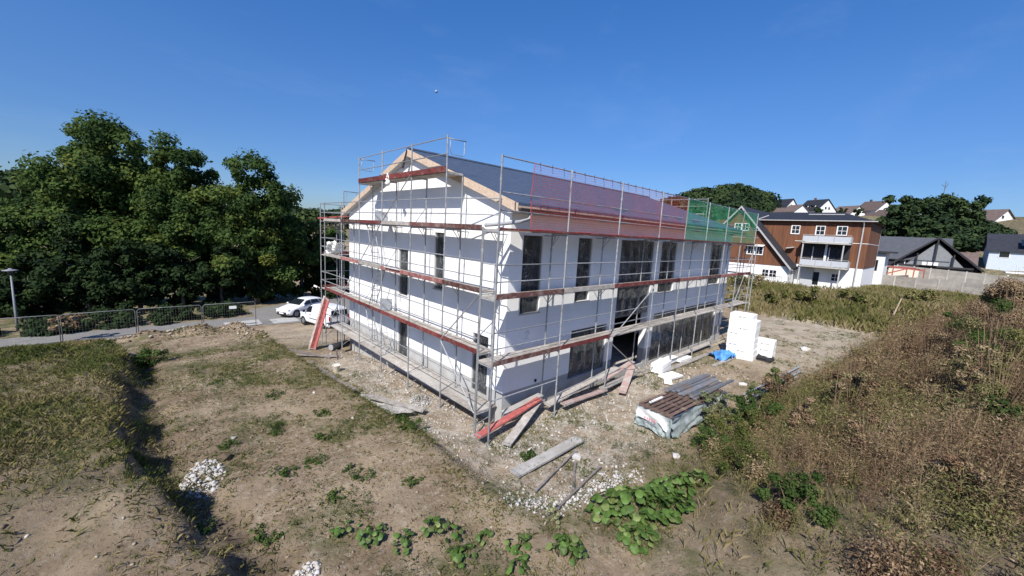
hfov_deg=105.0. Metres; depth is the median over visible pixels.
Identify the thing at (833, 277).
window
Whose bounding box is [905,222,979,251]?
hill tree
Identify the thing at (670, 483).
broad leaf plant
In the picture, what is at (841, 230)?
window
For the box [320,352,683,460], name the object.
rubble
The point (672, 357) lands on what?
foam block
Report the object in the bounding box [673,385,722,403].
pallet
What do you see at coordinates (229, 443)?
weed tuft
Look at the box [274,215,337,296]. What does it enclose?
broadleaf tree
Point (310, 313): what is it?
delivery van
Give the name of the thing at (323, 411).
weed tuft
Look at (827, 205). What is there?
house
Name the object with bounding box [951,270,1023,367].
tangled shrub
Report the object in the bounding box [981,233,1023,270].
house
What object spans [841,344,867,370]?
dock shrub
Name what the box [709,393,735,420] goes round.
bush
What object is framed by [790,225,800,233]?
window
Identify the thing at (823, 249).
clad house
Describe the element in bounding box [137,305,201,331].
fence panel
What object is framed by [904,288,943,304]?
bush
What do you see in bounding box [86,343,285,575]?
grass
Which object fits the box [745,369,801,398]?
batten
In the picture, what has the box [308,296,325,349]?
plank
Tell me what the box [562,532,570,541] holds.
weed tuft
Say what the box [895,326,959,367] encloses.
tangled shrub
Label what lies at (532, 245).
window
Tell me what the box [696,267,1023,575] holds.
undergrowth
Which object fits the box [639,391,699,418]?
pallet
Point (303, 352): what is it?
plank
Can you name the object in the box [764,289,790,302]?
bush
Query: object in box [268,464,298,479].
weed tuft
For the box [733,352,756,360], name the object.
insulation pack
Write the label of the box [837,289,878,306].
bush
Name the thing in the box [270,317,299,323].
concrete slab
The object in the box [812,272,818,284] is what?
door
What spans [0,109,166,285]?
broadleaf tree
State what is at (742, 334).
insulation pack
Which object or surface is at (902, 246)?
house
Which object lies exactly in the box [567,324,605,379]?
window
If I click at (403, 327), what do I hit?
window
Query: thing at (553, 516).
bush
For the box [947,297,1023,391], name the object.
tangled shrub
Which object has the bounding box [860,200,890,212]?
house
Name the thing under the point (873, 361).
dry stalk
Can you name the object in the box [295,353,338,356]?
plank
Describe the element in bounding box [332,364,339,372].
bucket
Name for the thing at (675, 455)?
stone
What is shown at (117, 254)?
broadleaf tree
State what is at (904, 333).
dock shrub
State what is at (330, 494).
weed tuft
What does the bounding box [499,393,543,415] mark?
plank
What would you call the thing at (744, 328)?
insulation pack
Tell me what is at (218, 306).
hedge bush
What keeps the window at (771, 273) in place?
in the clad house at (823, 249)
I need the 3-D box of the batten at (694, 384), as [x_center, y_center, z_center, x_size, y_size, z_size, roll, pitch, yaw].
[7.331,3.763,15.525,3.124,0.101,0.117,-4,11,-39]
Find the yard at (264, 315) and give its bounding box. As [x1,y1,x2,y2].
[249,298,349,324]
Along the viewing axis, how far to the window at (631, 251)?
18.39 m
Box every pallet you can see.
[634,391,728,438]
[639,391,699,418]
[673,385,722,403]
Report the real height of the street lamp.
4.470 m
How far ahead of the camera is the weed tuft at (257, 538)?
7.58 m
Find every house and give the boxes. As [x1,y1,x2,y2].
[342,147,745,421]
[717,206,885,288]
[773,204,808,211]
[776,199,796,207]
[803,198,836,212]
[836,205,866,215]
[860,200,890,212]
[864,210,887,215]
[878,236,952,272]
[946,252,978,272]
[963,209,1015,222]
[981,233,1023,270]
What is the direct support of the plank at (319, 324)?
on the ground at (34, 518)
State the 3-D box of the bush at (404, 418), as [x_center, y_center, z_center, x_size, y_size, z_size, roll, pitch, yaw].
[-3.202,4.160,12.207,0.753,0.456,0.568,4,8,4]
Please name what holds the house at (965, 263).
on the ground at (34, 518)
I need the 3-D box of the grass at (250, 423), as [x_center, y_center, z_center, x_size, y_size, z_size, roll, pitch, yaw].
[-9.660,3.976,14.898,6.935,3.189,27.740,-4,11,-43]
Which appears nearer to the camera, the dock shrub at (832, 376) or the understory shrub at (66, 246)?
the dock shrub at (832, 376)
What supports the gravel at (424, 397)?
on the ground at (34, 518)
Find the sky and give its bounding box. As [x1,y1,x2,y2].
[0,0,1023,216]
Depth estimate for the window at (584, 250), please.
15.69 m
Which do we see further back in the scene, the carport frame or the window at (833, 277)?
the carport frame
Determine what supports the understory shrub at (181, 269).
on the ground at (34, 518)
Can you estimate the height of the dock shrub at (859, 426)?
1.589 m
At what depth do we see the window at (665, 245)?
20.54 m
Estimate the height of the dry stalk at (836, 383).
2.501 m
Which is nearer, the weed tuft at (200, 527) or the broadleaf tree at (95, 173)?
the weed tuft at (200, 527)
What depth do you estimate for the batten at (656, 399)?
13.78 m
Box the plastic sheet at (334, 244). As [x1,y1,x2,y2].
[325,240,343,254]
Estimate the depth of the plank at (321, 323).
22.53 m
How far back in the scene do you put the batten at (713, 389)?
14.98 m
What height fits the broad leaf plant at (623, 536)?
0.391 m
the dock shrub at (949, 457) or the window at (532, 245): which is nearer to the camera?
the dock shrub at (949, 457)
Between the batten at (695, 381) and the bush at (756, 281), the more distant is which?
the bush at (756, 281)
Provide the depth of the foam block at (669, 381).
17.69 m
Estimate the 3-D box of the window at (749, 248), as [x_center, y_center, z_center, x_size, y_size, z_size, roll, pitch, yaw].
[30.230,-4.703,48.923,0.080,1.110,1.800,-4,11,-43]
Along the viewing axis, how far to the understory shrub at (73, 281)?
31.01 m
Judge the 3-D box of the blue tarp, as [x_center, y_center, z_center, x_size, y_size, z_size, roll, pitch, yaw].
[11.870,3.731,22.140,1.586,0.571,1.063,-3,10,-38]
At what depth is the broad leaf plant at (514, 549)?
7.82 m
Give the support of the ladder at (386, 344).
on the ground at (34, 518)
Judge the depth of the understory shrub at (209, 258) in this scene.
39.22 m
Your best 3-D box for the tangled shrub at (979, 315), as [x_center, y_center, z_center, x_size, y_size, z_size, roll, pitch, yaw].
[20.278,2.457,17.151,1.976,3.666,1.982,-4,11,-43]
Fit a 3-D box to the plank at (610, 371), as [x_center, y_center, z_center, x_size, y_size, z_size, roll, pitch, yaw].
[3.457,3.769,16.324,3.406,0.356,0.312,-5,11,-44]
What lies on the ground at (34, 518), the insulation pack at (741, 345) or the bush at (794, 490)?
the bush at (794, 490)
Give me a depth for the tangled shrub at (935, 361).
14.30 m
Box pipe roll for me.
[329,340,349,350]
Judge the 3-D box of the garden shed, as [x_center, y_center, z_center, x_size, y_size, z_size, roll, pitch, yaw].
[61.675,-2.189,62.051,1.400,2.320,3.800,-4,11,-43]
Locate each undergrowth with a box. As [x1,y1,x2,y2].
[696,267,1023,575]
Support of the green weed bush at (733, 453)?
on the ground at (34, 518)
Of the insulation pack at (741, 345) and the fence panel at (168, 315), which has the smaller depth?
the insulation pack at (741, 345)
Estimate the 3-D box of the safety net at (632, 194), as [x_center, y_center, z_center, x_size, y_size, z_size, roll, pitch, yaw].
[4.523,-3.042,15.373,10.703,2.036,0.166,-4,11,-43]
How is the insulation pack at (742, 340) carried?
on the insulation pack at (741, 345)
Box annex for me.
[872,251,897,284]
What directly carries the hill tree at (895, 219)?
on the ground at (34, 518)
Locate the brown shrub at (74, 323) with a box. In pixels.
[47,312,86,330]
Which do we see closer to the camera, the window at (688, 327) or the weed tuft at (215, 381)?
the weed tuft at (215, 381)
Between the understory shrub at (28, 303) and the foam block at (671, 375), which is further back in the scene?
the understory shrub at (28, 303)
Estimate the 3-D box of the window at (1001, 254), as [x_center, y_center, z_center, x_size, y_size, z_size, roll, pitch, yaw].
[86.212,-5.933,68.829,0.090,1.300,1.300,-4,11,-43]
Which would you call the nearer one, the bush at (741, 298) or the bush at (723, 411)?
the bush at (723, 411)
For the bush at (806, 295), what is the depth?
37.32 m
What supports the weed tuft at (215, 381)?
on the ground at (34, 518)
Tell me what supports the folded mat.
on the ground at (34, 518)
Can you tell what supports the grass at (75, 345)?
on the ground at (34, 518)
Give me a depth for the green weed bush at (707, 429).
12.32 m
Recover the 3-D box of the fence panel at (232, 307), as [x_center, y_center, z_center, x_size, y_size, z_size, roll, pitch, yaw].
[-21.530,2.104,29.992,3.384,1.984,0.700,-4,11,-43]
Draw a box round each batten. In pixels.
[534,449,576,491]
[556,465,601,509]
[572,460,576,490]
[649,396,663,402]
[663,374,701,389]
[665,373,707,391]
[671,374,710,392]
[676,375,716,391]
[678,378,714,394]
[681,379,718,395]
[688,381,722,395]
[690,383,720,397]
[693,379,733,400]
[743,366,800,394]
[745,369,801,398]
[747,370,802,400]
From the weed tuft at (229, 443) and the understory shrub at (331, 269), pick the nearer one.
the weed tuft at (229, 443)
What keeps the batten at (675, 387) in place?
on the pallet at (712, 394)
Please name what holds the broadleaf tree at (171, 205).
on the ground at (34, 518)
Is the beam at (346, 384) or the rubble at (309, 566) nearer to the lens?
the rubble at (309, 566)
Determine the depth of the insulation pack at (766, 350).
22.31 m
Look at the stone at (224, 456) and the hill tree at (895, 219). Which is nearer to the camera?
the stone at (224, 456)
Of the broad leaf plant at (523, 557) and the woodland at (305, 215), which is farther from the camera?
the woodland at (305, 215)
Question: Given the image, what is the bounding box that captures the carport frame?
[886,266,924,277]
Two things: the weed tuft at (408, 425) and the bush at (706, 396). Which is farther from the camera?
the bush at (706, 396)
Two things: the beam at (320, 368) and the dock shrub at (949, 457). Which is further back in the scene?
the beam at (320, 368)
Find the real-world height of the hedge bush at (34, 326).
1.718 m
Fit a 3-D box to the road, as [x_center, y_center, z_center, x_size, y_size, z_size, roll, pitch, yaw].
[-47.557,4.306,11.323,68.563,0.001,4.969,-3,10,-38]
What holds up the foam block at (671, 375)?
on the ground at (34, 518)
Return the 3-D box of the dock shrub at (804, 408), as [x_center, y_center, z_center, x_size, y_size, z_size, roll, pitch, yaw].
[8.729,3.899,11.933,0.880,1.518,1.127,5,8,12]
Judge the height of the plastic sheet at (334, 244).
0.904 m
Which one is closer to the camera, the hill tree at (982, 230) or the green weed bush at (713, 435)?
the green weed bush at (713, 435)
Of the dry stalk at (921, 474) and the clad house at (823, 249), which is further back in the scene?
the clad house at (823, 249)
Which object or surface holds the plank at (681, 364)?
on the ground at (34, 518)
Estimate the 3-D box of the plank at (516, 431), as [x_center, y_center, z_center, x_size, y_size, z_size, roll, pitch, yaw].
[0.418,4.348,12.948,0.292,0.472,2.700,7,9,25]
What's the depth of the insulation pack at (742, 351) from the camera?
22.01 m
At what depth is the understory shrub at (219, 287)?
36.60 m
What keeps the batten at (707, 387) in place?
on the pallet at (712, 394)
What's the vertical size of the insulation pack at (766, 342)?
0.350 m
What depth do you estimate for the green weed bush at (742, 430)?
11.83 m
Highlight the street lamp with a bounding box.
[1,268,18,330]
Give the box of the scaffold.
[320,134,758,446]
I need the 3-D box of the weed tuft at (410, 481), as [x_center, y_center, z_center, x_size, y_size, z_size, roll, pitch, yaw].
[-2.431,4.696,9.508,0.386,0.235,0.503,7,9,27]
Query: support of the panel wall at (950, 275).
on the ground at (34, 518)
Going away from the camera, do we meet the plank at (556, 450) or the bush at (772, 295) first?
the plank at (556, 450)
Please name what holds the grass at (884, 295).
on the ground at (34, 518)
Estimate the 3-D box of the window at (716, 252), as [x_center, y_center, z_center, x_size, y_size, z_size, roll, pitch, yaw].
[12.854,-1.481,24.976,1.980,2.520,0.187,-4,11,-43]
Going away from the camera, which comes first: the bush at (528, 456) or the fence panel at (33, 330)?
the bush at (528, 456)
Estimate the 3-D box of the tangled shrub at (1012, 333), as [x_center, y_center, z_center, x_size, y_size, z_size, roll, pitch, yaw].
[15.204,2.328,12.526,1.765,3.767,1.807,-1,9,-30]
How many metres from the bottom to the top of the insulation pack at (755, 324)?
0.319 m
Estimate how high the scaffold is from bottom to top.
10.705 m
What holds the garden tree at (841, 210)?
on the ground at (34, 518)
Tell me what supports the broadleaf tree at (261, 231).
on the ground at (34, 518)
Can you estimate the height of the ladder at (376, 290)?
2.039 m
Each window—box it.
[397,248,407,296]
[399,322,406,355]
[432,233,443,290]
[472,333,488,394]
[519,235,541,315]
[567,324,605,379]
[574,238,591,302]
[615,240,653,317]
[648,301,714,360]
[657,242,676,293]
[707,245,721,284]
[734,223,749,230]
[746,246,763,254]
[761,269,776,277]
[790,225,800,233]
[815,226,825,235]
[830,273,840,281]
[836,226,847,235]
[894,260,905,265]
[998,252,1010,257]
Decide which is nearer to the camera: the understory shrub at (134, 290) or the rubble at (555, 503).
the rubble at (555, 503)
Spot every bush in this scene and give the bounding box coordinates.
[15,311,79,336]
[75,307,143,331]
[130,346,169,367]
[145,302,194,324]
[192,299,245,319]
[395,414,421,423]
[519,448,535,461]
[545,497,560,528]
[689,424,718,446]
[690,390,723,426]
[700,430,729,462]
[708,412,740,440]
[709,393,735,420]
[717,440,770,474]
[720,402,743,429]
[724,294,748,306]
[725,419,767,450]
[729,274,765,285]
[734,394,783,424]
[739,385,765,417]
[740,408,774,431]
[754,470,841,528]
[757,366,794,401]
[759,365,804,410]
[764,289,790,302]
[791,286,821,304]
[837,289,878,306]
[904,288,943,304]
[927,311,970,334]
[947,393,1023,451]
[978,265,1023,342]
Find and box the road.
[0,316,262,346]
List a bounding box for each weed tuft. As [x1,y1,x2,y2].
[195,516,216,534]
[206,376,233,385]
[216,437,240,450]
[248,522,285,546]
[264,388,285,399]
[267,421,285,436]
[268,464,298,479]
[302,452,325,470]
[313,408,329,416]
[313,430,333,440]
[317,487,345,505]
[341,462,376,482]
[397,418,416,430]
[401,474,422,488]
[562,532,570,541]
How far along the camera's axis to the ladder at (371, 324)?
19.45 m
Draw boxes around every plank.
[285,348,331,357]
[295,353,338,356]
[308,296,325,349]
[310,297,327,349]
[311,298,328,349]
[313,299,329,349]
[366,393,425,412]
[474,397,542,438]
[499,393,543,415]
[502,400,542,446]
[510,435,583,477]
[543,377,597,406]
[560,389,607,405]
[581,366,619,389]
[599,370,639,389]
[602,360,634,380]
[618,364,635,393]
[664,353,708,372]
[674,341,713,357]
[711,357,735,366]
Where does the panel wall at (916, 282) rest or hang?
on the ground at (34, 518)
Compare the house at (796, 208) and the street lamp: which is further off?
the house at (796, 208)
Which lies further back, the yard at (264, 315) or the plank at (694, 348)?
the yard at (264, 315)
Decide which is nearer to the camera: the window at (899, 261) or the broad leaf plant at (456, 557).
the broad leaf plant at (456, 557)
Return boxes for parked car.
[276,296,322,317]
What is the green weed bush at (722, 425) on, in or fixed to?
on the ground at (34, 518)
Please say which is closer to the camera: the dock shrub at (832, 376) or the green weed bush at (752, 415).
the green weed bush at (752, 415)
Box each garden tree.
[814,207,823,212]
[838,207,847,212]
[853,208,864,215]
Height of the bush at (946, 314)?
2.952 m
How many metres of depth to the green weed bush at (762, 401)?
14.61 m
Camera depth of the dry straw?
9.39 m
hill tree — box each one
[875,195,947,236]
[896,215,955,236]
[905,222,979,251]
[921,192,993,225]
[958,223,1004,251]
[971,221,1018,233]
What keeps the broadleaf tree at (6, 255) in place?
on the ground at (34, 518)
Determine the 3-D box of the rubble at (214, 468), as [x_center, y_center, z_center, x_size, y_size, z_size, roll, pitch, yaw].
[-7.180,4.439,9.155,0.939,0.350,1.541,-4,11,-43]
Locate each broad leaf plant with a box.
[329,519,359,538]
[356,522,386,548]
[391,528,413,554]
[421,516,462,542]
[447,543,476,568]
[475,528,493,545]
[504,533,530,554]
[506,553,529,575]
[545,533,587,565]
[583,484,695,530]
[616,520,660,554]
[646,468,709,503]
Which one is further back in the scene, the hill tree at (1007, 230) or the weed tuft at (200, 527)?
the hill tree at (1007, 230)
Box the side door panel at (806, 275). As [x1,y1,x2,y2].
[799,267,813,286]
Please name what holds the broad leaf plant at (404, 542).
on the ground at (34, 518)
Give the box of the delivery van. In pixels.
[300,303,348,328]
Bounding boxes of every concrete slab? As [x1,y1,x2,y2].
[224,319,262,325]
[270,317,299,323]
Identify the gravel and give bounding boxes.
[409,393,432,406]
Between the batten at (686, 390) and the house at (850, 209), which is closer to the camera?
the batten at (686, 390)
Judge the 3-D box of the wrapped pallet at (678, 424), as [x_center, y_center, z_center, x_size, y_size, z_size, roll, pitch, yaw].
[6.244,4.404,14.404,4.452,0.770,1.504,-4,11,-39]
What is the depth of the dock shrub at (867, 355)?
16.33 m
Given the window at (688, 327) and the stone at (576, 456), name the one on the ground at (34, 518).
the stone at (576, 456)
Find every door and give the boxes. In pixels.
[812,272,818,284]
[829,249,842,261]
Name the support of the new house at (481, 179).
on the ground at (34, 518)
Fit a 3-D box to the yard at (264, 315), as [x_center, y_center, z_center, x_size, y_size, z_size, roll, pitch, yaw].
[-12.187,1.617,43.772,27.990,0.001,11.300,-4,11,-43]
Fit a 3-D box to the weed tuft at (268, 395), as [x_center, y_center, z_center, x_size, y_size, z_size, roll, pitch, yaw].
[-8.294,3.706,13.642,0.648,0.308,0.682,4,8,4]
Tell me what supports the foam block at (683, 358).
on the ground at (34, 518)
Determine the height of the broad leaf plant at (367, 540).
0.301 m
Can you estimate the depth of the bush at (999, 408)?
10.21 m
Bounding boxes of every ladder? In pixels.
[365,302,378,346]
[367,224,380,264]
[369,269,384,304]
[379,327,394,368]
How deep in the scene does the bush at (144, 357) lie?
16.81 m
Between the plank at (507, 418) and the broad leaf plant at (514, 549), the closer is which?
the broad leaf plant at (514, 549)
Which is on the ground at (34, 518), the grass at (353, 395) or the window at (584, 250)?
the grass at (353, 395)
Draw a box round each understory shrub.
[0,212,112,308]
[0,257,73,318]
[22,246,131,316]
[86,238,177,311]
[143,247,216,307]
[186,245,261,308]
[187,221,225,304]
[230,249,271,302]
[309,258,346,298]
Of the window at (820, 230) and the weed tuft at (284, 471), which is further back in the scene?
the window at (820, 230)
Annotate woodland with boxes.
[0,166,348,225]
[660,182,782,220]
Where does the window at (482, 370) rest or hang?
in the new house at (481, 179)
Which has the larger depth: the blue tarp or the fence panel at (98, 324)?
the fence panel at (98, 324)
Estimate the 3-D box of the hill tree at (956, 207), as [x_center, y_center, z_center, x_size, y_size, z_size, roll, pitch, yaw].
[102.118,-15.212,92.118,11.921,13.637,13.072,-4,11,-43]
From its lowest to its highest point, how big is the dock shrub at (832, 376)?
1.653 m
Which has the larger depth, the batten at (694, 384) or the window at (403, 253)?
the window at (403, 253)
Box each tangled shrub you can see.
[889,340,957,386]
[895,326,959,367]
[943,308,1023,388]
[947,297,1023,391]
[947,307,1001,344]
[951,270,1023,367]
[956,342,1023,425]
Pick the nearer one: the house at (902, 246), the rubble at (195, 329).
the rubble at (195, 329)
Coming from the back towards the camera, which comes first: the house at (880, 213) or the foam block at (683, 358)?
the house at (880, 213)
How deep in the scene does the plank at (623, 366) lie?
17.43 m
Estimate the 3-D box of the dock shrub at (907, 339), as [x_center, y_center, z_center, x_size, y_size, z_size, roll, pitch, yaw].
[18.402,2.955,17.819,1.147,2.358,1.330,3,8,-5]
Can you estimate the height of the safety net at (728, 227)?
2.056 m
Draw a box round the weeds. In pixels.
[13,332,751,575]
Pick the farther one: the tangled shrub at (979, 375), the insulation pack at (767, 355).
the insulation pack at (767, 355)
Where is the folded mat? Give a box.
[756,353,774,362]
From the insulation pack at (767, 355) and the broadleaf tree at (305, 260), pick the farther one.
the broadleaf tree at (305, 260)
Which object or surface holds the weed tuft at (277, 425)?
on the ground at (34, 518)
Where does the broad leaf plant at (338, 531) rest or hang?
on the ground at (34, 518)
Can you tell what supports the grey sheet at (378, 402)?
on the ground at (34, 518)
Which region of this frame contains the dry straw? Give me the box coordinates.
[0,352,606,575]
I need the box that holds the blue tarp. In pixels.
[708,349,735,360]
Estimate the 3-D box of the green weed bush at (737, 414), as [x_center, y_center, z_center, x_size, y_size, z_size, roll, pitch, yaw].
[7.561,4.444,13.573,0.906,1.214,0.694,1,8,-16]
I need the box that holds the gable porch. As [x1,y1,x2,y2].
[888,237,984,272]
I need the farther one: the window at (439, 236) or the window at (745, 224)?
the window at (745, 224)
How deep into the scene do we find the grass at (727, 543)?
8.19 m
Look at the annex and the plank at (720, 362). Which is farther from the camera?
the annex
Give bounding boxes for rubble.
[107,321,288,346]
[179,459,226,499]
[293,560,321,575]
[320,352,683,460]
[498,463,645,520]
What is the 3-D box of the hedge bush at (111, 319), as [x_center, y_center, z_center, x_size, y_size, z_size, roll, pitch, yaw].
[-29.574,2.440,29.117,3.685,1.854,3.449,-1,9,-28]
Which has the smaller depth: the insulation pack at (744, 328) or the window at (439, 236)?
the window at (439, 236)
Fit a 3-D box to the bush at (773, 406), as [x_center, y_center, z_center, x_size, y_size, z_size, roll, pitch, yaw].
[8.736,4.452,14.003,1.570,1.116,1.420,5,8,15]
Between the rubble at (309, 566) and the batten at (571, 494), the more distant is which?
the batten at (571, 494)
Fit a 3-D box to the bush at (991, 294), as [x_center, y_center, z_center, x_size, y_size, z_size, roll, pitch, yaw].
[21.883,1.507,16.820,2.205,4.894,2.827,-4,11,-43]
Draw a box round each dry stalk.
[826,353,848,414]
[832,380,855,454]
[863,344,884,383]
[867,408,893,484]
[911,437,944,515]
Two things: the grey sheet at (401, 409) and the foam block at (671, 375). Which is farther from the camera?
the foam block at (671, 375)
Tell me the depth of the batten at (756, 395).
17.16 m
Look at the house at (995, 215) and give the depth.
109.94 m
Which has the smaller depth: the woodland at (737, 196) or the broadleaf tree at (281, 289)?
the broadleaf tree at (281, 289)
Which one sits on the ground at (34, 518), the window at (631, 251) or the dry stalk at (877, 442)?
the dry stalk at (877, 442)
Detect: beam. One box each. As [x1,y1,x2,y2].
[307,360,335,376]
[317,216,348,218]
[330,376,356,390]
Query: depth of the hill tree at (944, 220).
85.78 m
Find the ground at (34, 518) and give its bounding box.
[0,198,1023,575]
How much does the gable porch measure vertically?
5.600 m
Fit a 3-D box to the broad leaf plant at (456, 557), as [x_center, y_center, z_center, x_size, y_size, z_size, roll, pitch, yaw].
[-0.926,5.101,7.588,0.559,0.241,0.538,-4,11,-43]
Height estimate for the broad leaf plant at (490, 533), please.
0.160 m
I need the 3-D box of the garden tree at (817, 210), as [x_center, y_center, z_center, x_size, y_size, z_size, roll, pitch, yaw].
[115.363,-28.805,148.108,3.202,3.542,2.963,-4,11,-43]
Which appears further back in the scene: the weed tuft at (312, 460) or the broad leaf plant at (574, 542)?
the weed tuft at (312, 460)
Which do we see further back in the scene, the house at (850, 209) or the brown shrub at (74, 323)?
the house at (850, 209)
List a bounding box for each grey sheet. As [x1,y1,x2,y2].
[361,394,390,405]
[380,404,414,413]
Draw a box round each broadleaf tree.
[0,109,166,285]
[0,198,54,295]
[76,195,170,265]
[128,129,227,293]
[190,147,309,303]
[240,247,298,299]
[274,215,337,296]
[313,227,349,288]
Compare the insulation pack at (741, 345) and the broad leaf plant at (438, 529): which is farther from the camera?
the insulation pack at (741, 345)
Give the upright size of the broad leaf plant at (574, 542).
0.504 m
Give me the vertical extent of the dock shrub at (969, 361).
2.597 m
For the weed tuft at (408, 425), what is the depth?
11.74 m
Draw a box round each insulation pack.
[726,340,757,350]
[726,345,757,356]
[727,329,758,339]
[727,334,758,344]
[728,323,759,333]
[729,318,760,327]
[730,311,757,321]
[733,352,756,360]
[757,346,775,354]
[757,352,775,357]
[758,337,776,348]
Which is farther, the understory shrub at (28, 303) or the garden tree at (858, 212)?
the garden tree at (858, 212)
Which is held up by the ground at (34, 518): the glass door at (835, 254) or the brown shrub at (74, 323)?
the brown shrub at (74, 323)
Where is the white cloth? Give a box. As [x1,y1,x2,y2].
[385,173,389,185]
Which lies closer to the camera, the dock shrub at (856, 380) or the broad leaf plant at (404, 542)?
the broad leaf plant at (404, 542)
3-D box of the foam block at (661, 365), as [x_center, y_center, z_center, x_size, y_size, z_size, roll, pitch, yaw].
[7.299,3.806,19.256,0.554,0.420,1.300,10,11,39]
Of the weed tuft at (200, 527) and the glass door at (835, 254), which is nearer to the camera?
the weed tuft at (200, 527)
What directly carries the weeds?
on the ground at (34, 518)
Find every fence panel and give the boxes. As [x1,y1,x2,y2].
[0,315,60,344]
[60,309,136,341]
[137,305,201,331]
[202,301,255,326]
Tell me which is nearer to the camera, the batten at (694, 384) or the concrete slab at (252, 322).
the batten at (694, 384)
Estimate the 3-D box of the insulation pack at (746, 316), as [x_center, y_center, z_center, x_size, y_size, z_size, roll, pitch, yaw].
[13.104,1.584,22.242,1.150,0.319,1.005,11,11,43]
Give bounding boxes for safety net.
[530,163,687,238]
[685,198,756,243]
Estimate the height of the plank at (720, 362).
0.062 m
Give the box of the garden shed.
[888,266,921,277]
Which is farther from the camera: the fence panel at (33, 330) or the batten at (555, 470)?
the fence panel at (33, 330)
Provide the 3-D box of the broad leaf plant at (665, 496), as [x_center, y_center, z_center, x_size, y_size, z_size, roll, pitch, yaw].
[3.049,5.060,9.272,2.829,0.572,1.349,2,8,-8]
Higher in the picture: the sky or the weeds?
the sky
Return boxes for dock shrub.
[778,391,819,441]
[812,363,845,388]
[830,354,881,410]
[838,406,897,461]
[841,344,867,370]
[848,334,900,379]
[898,326,910,341]
[903,331,942,357]
[923,438,1007,513]
[926,342,1007,401]
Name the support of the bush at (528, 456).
on the ground at (34, 518)
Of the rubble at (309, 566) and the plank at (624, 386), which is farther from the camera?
the plank at (624, 386)
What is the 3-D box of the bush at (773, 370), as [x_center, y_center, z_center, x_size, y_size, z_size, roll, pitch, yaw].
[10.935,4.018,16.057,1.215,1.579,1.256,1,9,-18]
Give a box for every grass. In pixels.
[0,337,192,575]
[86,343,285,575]
[122,322,586,575]
[244,331,525,523]
[656,357,1023,575]
[724,276,979,337]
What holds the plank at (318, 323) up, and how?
on the ground at (34, 518)
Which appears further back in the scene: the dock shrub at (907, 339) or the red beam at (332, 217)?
the red beam at (332, 217)
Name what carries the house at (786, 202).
on the ground at (34, 518)
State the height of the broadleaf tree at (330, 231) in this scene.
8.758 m
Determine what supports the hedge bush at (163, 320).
on the ground at (34, 518)
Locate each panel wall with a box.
[881,275,995,294]
[897,265,1023,285]
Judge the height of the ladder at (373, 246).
2.035 m
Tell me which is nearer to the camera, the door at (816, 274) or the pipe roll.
the pipe roll
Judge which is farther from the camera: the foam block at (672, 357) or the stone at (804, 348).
the stone at (804, 348)
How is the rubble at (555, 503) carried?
on the ground at (34, 518)
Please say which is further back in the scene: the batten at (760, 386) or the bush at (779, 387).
the batten at (760, 386)
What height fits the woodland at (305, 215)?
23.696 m
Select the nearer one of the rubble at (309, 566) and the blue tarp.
the rubble at (309, 566)
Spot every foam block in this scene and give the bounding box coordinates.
[650,358,671,373]
[658,371,682,379]
[663,378,671,384]
[664,355,677,363]
[677,355,691,362]
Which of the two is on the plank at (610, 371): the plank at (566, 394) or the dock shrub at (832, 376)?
the plank at (566, 394)
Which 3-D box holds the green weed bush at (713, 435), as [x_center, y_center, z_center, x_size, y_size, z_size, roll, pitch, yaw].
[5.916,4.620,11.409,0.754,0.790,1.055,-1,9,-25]
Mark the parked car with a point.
(294, 307)
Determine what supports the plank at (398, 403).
on the grey sheet at (401, 409)
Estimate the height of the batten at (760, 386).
0.072 m
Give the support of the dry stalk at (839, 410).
on the ground at (34, 518)
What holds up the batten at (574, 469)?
on the rubble at (555, 503)
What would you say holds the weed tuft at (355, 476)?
on the ground at (34, 518)
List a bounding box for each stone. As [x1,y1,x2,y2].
[217,453,231,461]
[572,453,580,460]
[673,452,679,458]
[800,346,810,350]

